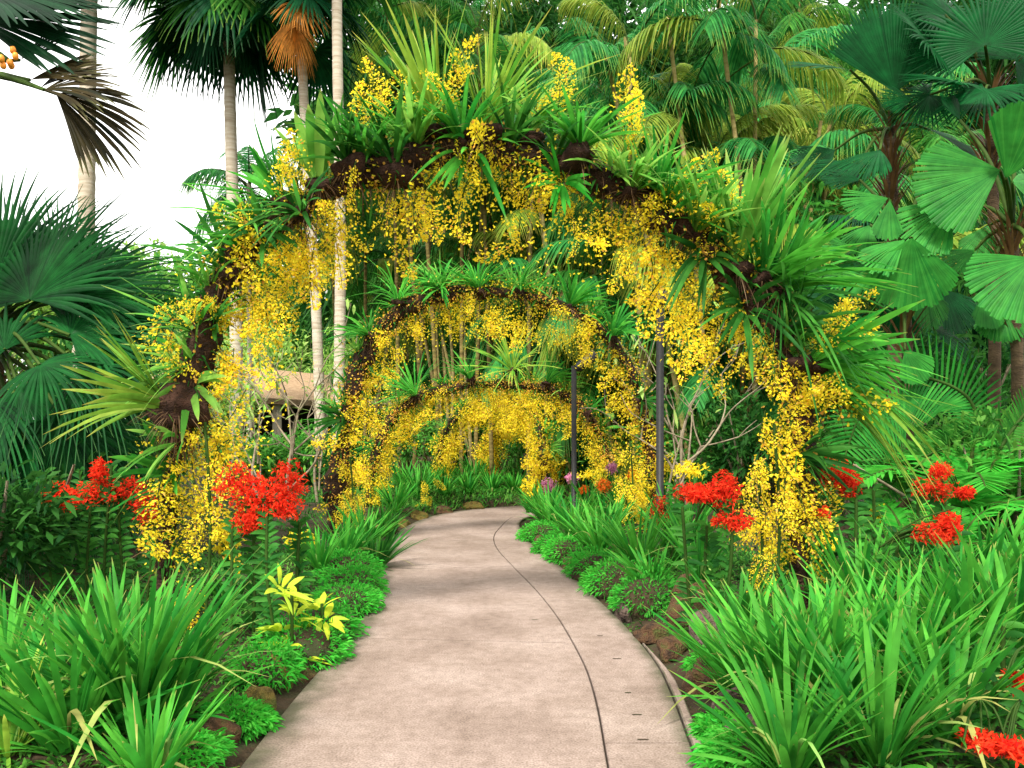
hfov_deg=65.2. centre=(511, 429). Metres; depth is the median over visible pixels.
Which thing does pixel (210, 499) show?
climbing orchid
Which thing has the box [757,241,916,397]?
perched plant
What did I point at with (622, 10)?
wood
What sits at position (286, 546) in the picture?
bed orchid
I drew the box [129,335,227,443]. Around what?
perched plant
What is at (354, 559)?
moss mound
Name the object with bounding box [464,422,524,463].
shrub
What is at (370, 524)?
strap leaf plant
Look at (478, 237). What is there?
clumping palm
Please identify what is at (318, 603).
lime plant
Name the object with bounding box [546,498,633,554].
strap leaf plant
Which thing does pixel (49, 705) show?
strap leaf plant
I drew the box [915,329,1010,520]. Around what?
shrub
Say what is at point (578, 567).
moss mound
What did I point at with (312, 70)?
tall fan palm
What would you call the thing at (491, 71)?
perched plant
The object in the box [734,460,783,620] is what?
climbing orchid
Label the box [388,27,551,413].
clumping palm
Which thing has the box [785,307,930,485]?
perched plant
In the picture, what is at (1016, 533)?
strap leaf plant
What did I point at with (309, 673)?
rock
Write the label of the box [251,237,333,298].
orchid spray
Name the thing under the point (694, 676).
rock
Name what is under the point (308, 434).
bare tree
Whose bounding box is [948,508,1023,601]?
strap leaf plant
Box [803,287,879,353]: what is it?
orchid spray
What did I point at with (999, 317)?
round leaf palm
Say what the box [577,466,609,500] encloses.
bed orchid
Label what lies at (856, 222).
clumping palm
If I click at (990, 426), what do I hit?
shrub
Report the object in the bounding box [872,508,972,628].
red orchid
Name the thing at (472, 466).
strap leaf plant
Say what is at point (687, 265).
perched plant
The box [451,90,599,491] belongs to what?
cane clump
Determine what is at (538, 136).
perched plant
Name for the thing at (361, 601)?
moss mound
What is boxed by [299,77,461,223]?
perched plant
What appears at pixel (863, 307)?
shrub
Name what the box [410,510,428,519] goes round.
rock
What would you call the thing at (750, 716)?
rock
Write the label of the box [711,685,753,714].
rock
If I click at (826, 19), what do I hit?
clumping palm
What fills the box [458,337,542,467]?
cane clump
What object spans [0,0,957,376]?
sky
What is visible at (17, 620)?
strap leaf plant
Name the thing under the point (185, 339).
shrub
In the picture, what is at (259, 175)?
perched plant
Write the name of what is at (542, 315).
cane clump
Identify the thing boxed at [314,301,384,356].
perched plant
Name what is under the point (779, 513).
climbing orchid
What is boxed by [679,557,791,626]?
strap leaf plant
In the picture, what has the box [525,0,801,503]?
cane clump
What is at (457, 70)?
orchid spray
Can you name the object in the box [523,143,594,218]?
perched plant
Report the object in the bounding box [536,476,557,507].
bed orchid
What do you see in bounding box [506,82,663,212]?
perched plant
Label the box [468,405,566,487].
flower arch
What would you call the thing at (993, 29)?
star fan palm
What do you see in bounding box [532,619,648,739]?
path marks
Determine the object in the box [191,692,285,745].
moss mound
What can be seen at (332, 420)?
perched plant
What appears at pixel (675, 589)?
rock
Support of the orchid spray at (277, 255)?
attached to the flower arch at (206, 344)
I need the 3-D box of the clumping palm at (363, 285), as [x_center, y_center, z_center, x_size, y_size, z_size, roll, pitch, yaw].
[-3.815,-4.789,23.610,8.010,12.437,4.869,0,0,0]
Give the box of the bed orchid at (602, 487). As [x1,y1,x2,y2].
[594,478,613,516]
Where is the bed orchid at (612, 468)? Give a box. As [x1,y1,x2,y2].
[601,462,617,512]
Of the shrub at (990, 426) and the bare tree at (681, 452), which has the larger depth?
the bare tree at (681, 452)
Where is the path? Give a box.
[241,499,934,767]
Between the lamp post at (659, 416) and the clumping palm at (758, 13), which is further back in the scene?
the clumping palm at (758, 13)
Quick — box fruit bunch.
[0,46,18,69]
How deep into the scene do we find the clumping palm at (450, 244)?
23.93 m
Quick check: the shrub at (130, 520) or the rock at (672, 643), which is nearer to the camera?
the rock at (672, 643)
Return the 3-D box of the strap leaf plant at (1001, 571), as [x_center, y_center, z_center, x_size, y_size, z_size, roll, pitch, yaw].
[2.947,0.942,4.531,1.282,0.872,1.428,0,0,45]
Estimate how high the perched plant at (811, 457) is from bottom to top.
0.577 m
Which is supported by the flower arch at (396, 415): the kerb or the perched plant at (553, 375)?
the perched plant at (553, 375)
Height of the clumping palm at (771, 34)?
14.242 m
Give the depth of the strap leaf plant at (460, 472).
18.34 m
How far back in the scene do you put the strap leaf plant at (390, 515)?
12.12 m
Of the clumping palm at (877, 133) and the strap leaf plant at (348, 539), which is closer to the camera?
the strap leaf plant at (348, 539)
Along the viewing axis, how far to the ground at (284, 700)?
7.00 m
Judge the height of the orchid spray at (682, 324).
0.467 m
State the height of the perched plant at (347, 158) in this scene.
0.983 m
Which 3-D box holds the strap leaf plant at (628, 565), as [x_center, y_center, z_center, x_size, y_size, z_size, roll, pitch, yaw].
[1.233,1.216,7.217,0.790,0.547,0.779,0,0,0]
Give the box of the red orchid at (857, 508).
[779,457,888,599]
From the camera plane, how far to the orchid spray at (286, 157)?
5.69 m
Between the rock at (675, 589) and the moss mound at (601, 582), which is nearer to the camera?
the rock at (675, 589)
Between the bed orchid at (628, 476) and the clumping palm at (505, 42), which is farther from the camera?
the clumping palm at (505, 42)
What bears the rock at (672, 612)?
on the ground at (284, 700)
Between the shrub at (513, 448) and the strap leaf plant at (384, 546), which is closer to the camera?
the strap leaf plant at (384, 546)
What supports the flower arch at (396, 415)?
on the ground at (284, 700)
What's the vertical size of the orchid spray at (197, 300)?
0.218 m
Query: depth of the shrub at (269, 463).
17.82 m
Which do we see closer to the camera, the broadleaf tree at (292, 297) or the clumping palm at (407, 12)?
the clumping palm at (407, 12)
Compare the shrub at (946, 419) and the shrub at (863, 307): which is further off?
the shrub at (863, 307)
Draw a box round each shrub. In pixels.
[0,459,108,594]
[1,440,133,575]
[4,311,173,517]
[74,369,202,542]
[125,286,249,482]
[141,317,273,466]
[197,426,306,485]
[219,301,275,367]
[222,294,324,372]
[243,419,329,485]
[262,301,333,371]
[302,318,389,445]
[309,434,380,480]
[353,403,412,471]
[368,349,435,455]
[369,379,438,476]
[406,355,504,461]
[431,404,486,466]
[431,415,479,475]
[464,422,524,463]
[484,421,531,474]
[546,401,604,487]
[578,420,645,497]
[622,378,744,503]
[686,375,787,508]
[745,299,923,493]
[769,320,926,517]
[817,397,944,514]
[844,303,1010,490]
[850,396,1000,537]
[853,403,1023,557]
[870,222,1020,424]
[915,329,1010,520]
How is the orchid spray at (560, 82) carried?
attached to the flower arch at (206, 344)
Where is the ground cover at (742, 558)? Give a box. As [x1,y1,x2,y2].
[0,470,1023,767]
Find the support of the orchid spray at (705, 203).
attached to the flower arch at (206, 344)
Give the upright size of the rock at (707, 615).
0.452 m
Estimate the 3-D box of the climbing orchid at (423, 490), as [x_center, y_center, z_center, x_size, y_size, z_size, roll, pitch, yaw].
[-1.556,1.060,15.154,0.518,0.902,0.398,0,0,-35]
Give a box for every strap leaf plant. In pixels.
[0,544,293,767]
[0,564,210,650]
[0,569,84,689]
[0,577,199,759]
[0,634,85,767]
[21,675,239,767]
[94,578,286,721]
[289,522,352,569]
[311,507,392,557]
[320,494,402,551]
[338,520,429,570]
[363,496,418,536]
[371,477,419,512]
[386,460,422,488]
[394,461,439,498]
[410,459,446,486]
[425,457,469,483]
[432,473,462,495]
[445,462,480,488]
[453,470,482,494]
[455,455,492,482]
[473,462,510,490]
[476,472,506,493]
[494,459,531,486]
[499,470,529,492]
[510,480,588,524]
[511,480,562,516]
[530,485,601,537]
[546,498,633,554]
[560,478,620,516]
[570,492,649,541]
[575,497,690,564]
[592,474,647,523]
[605,536,681,594]
[606,480,746,560]
[643,503,752,580]
[643,576,830,723]
[667,563,926,719]
[671,616,909,767]
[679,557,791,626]
[704,558,984,724]
[752,596,1014,767]
[760,563,878,623]
[782,512,951,619]
[787,548,1023,720]
[838,579,1023,767]
[844,510,1012,610]
[854,521,1023,667]
[903,498,1023,598]
[910,521,1023,671]
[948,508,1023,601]
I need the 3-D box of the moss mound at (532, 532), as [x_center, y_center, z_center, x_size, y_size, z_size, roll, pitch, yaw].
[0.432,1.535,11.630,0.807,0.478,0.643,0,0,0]
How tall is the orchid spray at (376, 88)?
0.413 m
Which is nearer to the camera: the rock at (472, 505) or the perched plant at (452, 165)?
the perched plant at (452, 165)
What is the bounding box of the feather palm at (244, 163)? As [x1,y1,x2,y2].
[177,143,323,460]
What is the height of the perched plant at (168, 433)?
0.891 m
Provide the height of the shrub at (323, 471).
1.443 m
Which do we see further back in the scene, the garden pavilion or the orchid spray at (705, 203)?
the garden pavilion
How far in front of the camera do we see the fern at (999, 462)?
7.63 m
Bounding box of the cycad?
[818,331,1023,502]
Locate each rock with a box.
[189,760,215,767]
[198,713,241,744]
[240,685,276,710]
[271,653,292,691]
[273,597,296,615]
[279,610,297,633]
[297,667,318,682]
[398,519,410,527]
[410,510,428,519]
[434,505,453,513]
[461,501,483,509]
[561,556,571,569]
[614,603,631,622]
[632,623,669,644]
[656,635,688,663]
[666,593,708,627]
[670,574,712,600]
[681,657,720,694]
[689,609,724,646]
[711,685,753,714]
[724,714,756,735]
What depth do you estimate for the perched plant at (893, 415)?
5.70 m
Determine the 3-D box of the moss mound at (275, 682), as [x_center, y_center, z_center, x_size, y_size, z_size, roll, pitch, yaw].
[-1.550,1.515,4.987,0.583,0.462,0.600,0,0,-20]
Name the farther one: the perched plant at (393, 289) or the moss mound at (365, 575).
the perched plant at (393, 289)
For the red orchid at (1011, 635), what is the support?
on the ground at (284, 700)
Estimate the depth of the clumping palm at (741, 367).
15.22 m
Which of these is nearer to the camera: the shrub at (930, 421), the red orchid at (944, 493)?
the red orchid at (944, 493)
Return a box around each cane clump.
[398,243,497,469]
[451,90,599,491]
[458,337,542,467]
[466,220,539,473]
[489,250,587,420]
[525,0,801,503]
[532,214,631,480]
[570,200,684,461]
[581,0,886,506]
[594,68,798,465]
[644,237,739,498]
[687,104,915,504]
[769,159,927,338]
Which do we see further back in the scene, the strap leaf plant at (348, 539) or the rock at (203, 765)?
the strap leaf plant at (348, 539)
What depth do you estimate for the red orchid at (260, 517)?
5.60 m
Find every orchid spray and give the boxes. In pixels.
[154,294,203,326]
[204,345,276,396]
[212,201,260,245]
[235,288,295,357]
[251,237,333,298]
[264,128,312,201]
[264,229,353,289]
[347,55,393,127]
[389,70,433,115]
[425,34,481,122]
[525,52,577,120]
[605,231,659,294]
[609,62,648,164]
[643,147,720,222]
[654,284,759,345]
[680,337,754,399]
[694,166,745,233]
[773,372,853,448]
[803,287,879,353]
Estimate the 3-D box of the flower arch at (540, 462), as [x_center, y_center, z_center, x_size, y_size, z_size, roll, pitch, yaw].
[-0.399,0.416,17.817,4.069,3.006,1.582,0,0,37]
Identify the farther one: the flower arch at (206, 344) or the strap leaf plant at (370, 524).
the strap leaf plant at (370, 524)
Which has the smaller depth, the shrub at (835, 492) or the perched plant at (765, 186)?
the perched plant at (765, 186)
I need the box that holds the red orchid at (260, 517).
[210,458,315,637]
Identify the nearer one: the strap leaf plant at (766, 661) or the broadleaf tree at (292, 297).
the strap leaf plant at (766, 661)
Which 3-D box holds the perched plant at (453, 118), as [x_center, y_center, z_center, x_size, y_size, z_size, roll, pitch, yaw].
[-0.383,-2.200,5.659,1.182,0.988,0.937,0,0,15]
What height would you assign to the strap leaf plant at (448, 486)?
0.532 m
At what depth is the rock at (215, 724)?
4.04 m
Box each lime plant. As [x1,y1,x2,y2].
[255,564,330,664]
[288,592,348,639]
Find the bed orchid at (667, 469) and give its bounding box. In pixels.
[638,451,678,515]
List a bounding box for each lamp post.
[570,349,598,511]
[652,291,667,538]
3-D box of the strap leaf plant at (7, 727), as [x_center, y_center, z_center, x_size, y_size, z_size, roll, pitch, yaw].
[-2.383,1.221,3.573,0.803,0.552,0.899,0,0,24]
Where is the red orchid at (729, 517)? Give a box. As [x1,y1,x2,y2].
[669,469,760,621]
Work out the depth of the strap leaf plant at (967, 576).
4.46 m
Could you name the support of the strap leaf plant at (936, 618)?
on the ground at (284, 700)
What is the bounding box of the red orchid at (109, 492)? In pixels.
[70,457,158,605]
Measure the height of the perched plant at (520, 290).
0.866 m
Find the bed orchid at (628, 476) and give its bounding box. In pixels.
[623,468,645,522]
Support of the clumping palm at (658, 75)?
on the ground at (284, 700)
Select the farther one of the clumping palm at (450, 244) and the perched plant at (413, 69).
the clumping palm at (450, 244)
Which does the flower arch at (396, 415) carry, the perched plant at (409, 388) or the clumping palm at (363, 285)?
the perched plant at (409, 388)
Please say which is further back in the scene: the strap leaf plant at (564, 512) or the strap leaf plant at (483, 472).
the strap leaf plant at (483, 472)
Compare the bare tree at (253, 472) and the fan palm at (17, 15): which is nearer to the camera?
the fan palm at (17, 15)
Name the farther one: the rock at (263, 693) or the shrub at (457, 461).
the shrub at (457, 461)
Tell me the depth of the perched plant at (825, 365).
5.70 m
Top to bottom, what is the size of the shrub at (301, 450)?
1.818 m
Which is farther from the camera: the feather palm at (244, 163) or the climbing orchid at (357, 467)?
the feather palm at (244, 163)
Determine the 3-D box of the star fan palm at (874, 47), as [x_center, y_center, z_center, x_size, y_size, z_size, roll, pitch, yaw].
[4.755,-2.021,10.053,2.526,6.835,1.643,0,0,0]
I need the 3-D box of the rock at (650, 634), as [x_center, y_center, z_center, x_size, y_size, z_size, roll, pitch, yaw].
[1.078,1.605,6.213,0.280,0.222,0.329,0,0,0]
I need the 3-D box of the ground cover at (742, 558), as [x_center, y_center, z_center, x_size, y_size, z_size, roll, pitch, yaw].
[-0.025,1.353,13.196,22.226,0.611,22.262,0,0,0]
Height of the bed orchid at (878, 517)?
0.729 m
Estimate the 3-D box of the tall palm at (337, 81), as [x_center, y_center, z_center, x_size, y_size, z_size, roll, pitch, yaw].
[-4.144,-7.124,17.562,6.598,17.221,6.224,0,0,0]
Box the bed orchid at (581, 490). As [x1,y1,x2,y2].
[566,485,589,507]
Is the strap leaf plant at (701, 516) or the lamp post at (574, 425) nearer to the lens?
the strap leaf plant at (701, 516)
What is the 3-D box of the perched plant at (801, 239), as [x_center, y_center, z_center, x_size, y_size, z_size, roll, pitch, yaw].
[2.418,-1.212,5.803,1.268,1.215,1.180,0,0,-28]
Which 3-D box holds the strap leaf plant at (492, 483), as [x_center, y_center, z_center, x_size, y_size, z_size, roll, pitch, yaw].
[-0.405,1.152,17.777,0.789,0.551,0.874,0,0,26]
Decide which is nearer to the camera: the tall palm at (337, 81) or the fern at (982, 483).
the fern at (982, 483)
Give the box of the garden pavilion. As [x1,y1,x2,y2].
[152,365,412,463]
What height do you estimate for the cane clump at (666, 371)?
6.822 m
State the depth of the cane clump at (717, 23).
15.21 m
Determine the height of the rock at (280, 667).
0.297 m
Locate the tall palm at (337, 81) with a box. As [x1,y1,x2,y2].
[332,0,412,447]
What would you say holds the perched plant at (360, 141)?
attached to the flower arch at (206, 344)
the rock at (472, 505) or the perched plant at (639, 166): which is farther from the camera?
the rock at (472, 505)
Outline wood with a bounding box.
[264,0,1023,454]
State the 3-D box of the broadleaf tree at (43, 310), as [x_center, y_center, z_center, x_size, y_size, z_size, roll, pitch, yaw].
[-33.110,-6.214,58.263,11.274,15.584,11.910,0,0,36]
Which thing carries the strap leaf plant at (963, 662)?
on the ground at (284, 700)
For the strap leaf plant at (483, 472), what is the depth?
18.58 m
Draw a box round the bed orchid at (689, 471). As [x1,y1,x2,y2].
[673,460,709,522]
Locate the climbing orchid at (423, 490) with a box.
[416,462,445,508]
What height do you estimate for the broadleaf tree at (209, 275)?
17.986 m
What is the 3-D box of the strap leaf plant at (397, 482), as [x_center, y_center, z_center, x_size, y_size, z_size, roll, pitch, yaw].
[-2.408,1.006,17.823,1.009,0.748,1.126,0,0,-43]
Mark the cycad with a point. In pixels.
(999, 422)
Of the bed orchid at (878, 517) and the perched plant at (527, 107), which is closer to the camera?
the perched plant at (527, 107)
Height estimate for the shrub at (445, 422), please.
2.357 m
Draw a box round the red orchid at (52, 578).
[34,467,80,602]
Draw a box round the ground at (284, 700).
[0,452,1023,767]
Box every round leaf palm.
[807,166,987,515]
[911,88,1023,539]
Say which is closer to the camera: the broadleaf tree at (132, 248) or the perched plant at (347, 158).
the perched plant at (347, 158)
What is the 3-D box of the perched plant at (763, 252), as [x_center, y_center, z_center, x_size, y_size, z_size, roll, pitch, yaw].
[2.082,-1.309,5.735,1.234,1.200,1.541,0,0,44]
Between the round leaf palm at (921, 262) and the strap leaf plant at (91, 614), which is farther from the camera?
the round leaf palm at (921, 262)
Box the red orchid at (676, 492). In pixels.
[646,480,703,562]
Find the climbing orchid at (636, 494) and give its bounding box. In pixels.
[612,441,649,524]
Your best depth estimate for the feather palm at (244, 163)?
26.66 m
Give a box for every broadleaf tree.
[0,264,156,413]
[27,246,185,385]
[97,247,271,373]
[115,236,185,365]
[164,239,300,365]
[192,227,347,372]
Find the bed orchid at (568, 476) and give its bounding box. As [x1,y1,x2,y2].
[563,471,579,509]
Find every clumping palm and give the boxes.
[264,62,501,470]
[309,233,474,467]
[327,0,484,474]
[328,0,558,472]
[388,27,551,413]
[403,66,597,419]
[414,85,561,472]
[416,0,616,483]
[455,17,684,454]
[467,140,643,478]
[471,216,655,467]
[521,222,747,495]
[528,0,822,262]
[537,165,790,503]
[567,69,925,486]
[589,72,669,151]
[650,145,882,503]
[672,13,829,162]
[695,62,1023,502]
[698,0,873,128]
[704,24,862,457]
[724,85,981,227]
[759,214,1023,501]
[786,58,1020,486]
[798,83,1022,382]
[925,166,1023,372]
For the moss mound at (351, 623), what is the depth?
6.08 m
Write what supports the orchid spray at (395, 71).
attached to the flower arch at (206, 344)
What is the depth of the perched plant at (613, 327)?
11.03 m
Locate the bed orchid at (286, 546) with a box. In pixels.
[281,531,321,560]
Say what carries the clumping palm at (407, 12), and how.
on the ground at (284, 700)
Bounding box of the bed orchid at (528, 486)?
[519,475,538,512]
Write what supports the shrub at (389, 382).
on the ground at (284, 700)
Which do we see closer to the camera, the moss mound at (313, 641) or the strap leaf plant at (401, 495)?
the moss mound at (313, 641)
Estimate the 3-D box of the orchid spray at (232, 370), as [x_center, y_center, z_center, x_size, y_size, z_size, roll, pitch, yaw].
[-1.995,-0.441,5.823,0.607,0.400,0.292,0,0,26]
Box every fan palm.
[0,0,152,181]
[0,166,204,601]
[72,0,116,367]
[106,0,352,477]
[210,0,376,485]
[786,0,981,525]
[875,0,1023,530]
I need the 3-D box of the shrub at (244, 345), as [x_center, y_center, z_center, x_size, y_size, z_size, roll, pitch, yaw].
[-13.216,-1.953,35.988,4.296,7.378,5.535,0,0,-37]
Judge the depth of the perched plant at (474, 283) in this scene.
11.01 m
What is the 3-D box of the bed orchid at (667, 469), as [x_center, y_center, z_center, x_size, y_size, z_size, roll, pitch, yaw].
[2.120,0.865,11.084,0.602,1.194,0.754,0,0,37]
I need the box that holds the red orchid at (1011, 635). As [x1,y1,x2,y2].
[969,621,1023,701]
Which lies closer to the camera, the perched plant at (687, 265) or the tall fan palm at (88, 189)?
the perched plant at (687, 265)
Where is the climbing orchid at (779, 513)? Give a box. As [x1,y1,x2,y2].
[742,424,818,621]
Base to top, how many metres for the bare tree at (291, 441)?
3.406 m
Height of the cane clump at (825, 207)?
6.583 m
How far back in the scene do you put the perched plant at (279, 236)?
5.76 m
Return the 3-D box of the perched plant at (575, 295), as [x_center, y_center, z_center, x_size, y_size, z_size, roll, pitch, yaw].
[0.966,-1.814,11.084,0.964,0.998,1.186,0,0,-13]
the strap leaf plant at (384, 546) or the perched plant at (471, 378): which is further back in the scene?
the perched plant at (471, 378)
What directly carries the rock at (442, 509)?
on the ground at (284, 700)
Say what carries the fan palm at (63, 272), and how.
on the ground at (284, 700)
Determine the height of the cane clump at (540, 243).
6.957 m
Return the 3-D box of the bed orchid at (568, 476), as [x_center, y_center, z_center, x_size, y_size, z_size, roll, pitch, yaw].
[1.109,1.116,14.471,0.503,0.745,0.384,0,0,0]
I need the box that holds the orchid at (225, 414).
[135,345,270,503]
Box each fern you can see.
[849,498,958,565]
[851,437,1023,532]
[892,430,1023,495]
[897,500,1023,552]
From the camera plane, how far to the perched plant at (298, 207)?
5.68 m
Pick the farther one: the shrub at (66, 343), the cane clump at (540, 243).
the cane clump at (540, 243)
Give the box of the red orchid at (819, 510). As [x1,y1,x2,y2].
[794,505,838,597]
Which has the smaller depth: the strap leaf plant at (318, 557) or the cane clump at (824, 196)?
the strap leaf plant at (318, 557)
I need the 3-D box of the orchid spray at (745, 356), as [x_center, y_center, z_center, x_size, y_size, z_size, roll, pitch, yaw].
[1.503,-0.452,5.915,0.594,0.449,0.777,0,0,0]
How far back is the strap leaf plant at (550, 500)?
12.28 m
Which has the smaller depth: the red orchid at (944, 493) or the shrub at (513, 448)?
the red orchid at (944, 493)
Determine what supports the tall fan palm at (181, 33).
on the ground at (284, 700)
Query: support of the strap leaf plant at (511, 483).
on the ground at (284, 700)
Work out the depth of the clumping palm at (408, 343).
26.77 m
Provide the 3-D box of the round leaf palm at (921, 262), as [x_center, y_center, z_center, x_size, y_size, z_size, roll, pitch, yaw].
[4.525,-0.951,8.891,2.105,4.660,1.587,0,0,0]
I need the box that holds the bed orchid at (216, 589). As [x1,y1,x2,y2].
[196,514,252,605]
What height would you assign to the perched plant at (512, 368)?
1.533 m
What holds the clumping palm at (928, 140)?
on the ground at (284, 700)
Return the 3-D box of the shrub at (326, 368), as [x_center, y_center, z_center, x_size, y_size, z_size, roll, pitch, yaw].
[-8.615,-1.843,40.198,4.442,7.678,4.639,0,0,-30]
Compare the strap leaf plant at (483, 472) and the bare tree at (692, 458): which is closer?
the bare tree at (692, 458)
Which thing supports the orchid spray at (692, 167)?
attached to the flower arch at (206, 344)
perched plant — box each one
[42,313,224,471]
[106,178,269,315]
[109,420,183,511]
[113,321,221,414]
[113,408,204,517]
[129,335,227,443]
[150,193,273,290]
[161,287,228,339]
[181,117,312,251]
[204,187,301,267]
[223,169,336,255]
[273,89,345,226]
[279,95,406,212]
[283,85,381,220]
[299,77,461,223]
[307,399,361,465]
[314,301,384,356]
[331,252,444,322]
[354,0,467,182]
[355,71,470,194]
[370,350,438,412]
[383,70,531,189]
[405,257,464,314]
[410,92,533,222]
[420,0,615,188]
[431,256,522,308]
[440,350,483,394]
[454,51,572,188]
[455,324,561,397]
[485,259,563,315]
[494,58,607,173]
[502,105,630,203]
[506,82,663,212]
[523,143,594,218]
[539,336,593,401]
[550,256,619,329]
[564,123,666,225]
[581,388,617,428]
[583,290,650,361]
[586,112,726,236]
[596,97,749,249]
[628,376,676,417]
[632,153,740,270]
[640,154,789,273]
[658,214,747,315]
[693,126,832,304]
[696,273,810,381]
[707,151,908,321]
[739,190,917,343]
[750,243,902,435]
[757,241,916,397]
[774,298,947,442]
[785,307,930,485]
[794,425,873,504]
[810,385,958,563]
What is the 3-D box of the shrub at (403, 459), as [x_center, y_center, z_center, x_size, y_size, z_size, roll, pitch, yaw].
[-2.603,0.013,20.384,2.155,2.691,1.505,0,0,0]
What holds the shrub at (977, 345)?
on the ground at (284, 700)
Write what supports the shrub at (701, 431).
on the ground at (284, 700)
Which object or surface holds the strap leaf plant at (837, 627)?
on the ground at (284, 700)
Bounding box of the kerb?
[642,643,712,767]
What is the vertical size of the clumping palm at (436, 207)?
14.848 m
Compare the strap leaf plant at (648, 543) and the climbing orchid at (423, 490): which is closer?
the strap leaf plant at (648, 543)
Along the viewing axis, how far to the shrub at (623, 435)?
17.95 m
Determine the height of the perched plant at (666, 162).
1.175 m
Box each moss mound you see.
[107,720,236,767]
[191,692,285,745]
[221,636,308,694]
[246,610,356,672]
[268,600,370,645]
[308,580,385,617]
[309,562,391,596]
[326,544,387,577]
[514,519,560,543]
[529,530,568,553]
[540,532,589,564]
[561,544,617,584]
[576,555,653,599]
[605,557,677,620]
[679,644,722,671]
[685,721,817,767]
[686,706,748,743]
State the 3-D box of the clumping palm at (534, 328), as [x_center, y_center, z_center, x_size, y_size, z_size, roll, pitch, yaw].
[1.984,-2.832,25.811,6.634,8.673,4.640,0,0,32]
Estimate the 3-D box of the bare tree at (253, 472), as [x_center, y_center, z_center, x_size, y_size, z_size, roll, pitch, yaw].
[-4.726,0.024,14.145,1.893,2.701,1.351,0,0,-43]
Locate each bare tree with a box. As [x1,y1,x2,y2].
[210,361,296,497]
[218,299,375,519]
[227,339,344,502]
[580,359,782,507]
[597,302,764,510]
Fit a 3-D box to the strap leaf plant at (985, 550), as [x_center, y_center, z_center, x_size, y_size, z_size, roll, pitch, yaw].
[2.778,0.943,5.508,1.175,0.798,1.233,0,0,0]
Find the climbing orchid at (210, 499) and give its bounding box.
[174,422,231,629]
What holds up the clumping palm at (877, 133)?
on the ground at (284, 700)
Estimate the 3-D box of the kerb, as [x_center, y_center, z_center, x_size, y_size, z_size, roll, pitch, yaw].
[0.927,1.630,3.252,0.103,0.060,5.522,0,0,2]
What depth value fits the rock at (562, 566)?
9.35 m
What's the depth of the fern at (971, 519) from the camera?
6.59 m
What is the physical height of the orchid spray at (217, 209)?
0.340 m
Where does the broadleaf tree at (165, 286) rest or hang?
on the ground at (284, 700)
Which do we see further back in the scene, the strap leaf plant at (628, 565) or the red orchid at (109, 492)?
the strap leaf plant at (628, 565)
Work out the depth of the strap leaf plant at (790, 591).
5.39 m
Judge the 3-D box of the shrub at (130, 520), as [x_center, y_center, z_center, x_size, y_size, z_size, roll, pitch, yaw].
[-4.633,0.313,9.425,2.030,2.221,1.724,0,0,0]
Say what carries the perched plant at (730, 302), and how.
attached to the flower arch at (206, 344)
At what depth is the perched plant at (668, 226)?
5.83 m
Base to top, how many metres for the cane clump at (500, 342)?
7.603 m
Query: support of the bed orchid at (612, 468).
on the ground at (284, 700)
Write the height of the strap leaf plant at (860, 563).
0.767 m
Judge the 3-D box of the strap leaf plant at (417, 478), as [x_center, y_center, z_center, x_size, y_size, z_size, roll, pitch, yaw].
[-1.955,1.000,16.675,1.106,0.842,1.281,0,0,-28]
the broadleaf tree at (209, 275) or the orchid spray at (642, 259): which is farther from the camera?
the broadleaf tree at (209, 275)
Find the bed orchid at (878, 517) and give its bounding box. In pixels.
[869,503,884,566]
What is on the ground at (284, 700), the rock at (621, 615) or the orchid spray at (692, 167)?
the rock at (621, 615)
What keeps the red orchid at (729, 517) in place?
on the ground at (284, 700)
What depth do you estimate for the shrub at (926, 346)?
12.08 m
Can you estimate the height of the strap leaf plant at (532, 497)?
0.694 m
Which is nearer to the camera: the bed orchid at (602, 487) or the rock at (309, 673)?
the rock at (309, 673)
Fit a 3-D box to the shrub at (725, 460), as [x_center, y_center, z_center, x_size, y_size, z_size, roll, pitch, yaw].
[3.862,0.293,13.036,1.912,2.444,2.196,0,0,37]
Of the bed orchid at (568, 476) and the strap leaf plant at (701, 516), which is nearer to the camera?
the strap leaf plant at (701, 516)
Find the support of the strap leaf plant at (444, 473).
on the ground at (284, 700)
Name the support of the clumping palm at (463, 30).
on the ground at (284, 700)
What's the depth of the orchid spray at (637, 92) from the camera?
5.77 m
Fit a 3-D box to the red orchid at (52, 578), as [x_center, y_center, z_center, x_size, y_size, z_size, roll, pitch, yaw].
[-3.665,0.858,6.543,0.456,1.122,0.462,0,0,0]
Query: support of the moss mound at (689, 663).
on the ground at (284, 700)
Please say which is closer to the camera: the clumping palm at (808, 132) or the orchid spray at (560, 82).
the orchid spray at (560, 82)
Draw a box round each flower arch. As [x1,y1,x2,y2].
[104,82,898,610]
[288,254,668,533]
[351,359,634,506]
[423,389,566,501]
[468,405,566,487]
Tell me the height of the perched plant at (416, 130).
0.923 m
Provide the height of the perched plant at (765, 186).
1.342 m
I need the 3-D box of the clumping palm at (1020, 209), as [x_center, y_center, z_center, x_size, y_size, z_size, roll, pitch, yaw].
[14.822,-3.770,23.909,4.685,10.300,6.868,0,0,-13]
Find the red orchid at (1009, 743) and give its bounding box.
[937,668,1023,767]
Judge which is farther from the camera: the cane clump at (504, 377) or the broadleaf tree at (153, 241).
the broadleaf tree at (153, 241)
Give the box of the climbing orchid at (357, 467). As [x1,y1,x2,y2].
[335,457,369,530]
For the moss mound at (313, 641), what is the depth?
5.47 m
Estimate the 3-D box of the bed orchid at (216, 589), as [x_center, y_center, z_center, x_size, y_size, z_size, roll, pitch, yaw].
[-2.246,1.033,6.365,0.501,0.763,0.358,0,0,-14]
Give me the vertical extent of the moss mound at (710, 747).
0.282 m
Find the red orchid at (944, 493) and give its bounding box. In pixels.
[903,461,976,571]
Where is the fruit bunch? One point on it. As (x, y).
(10, 62)

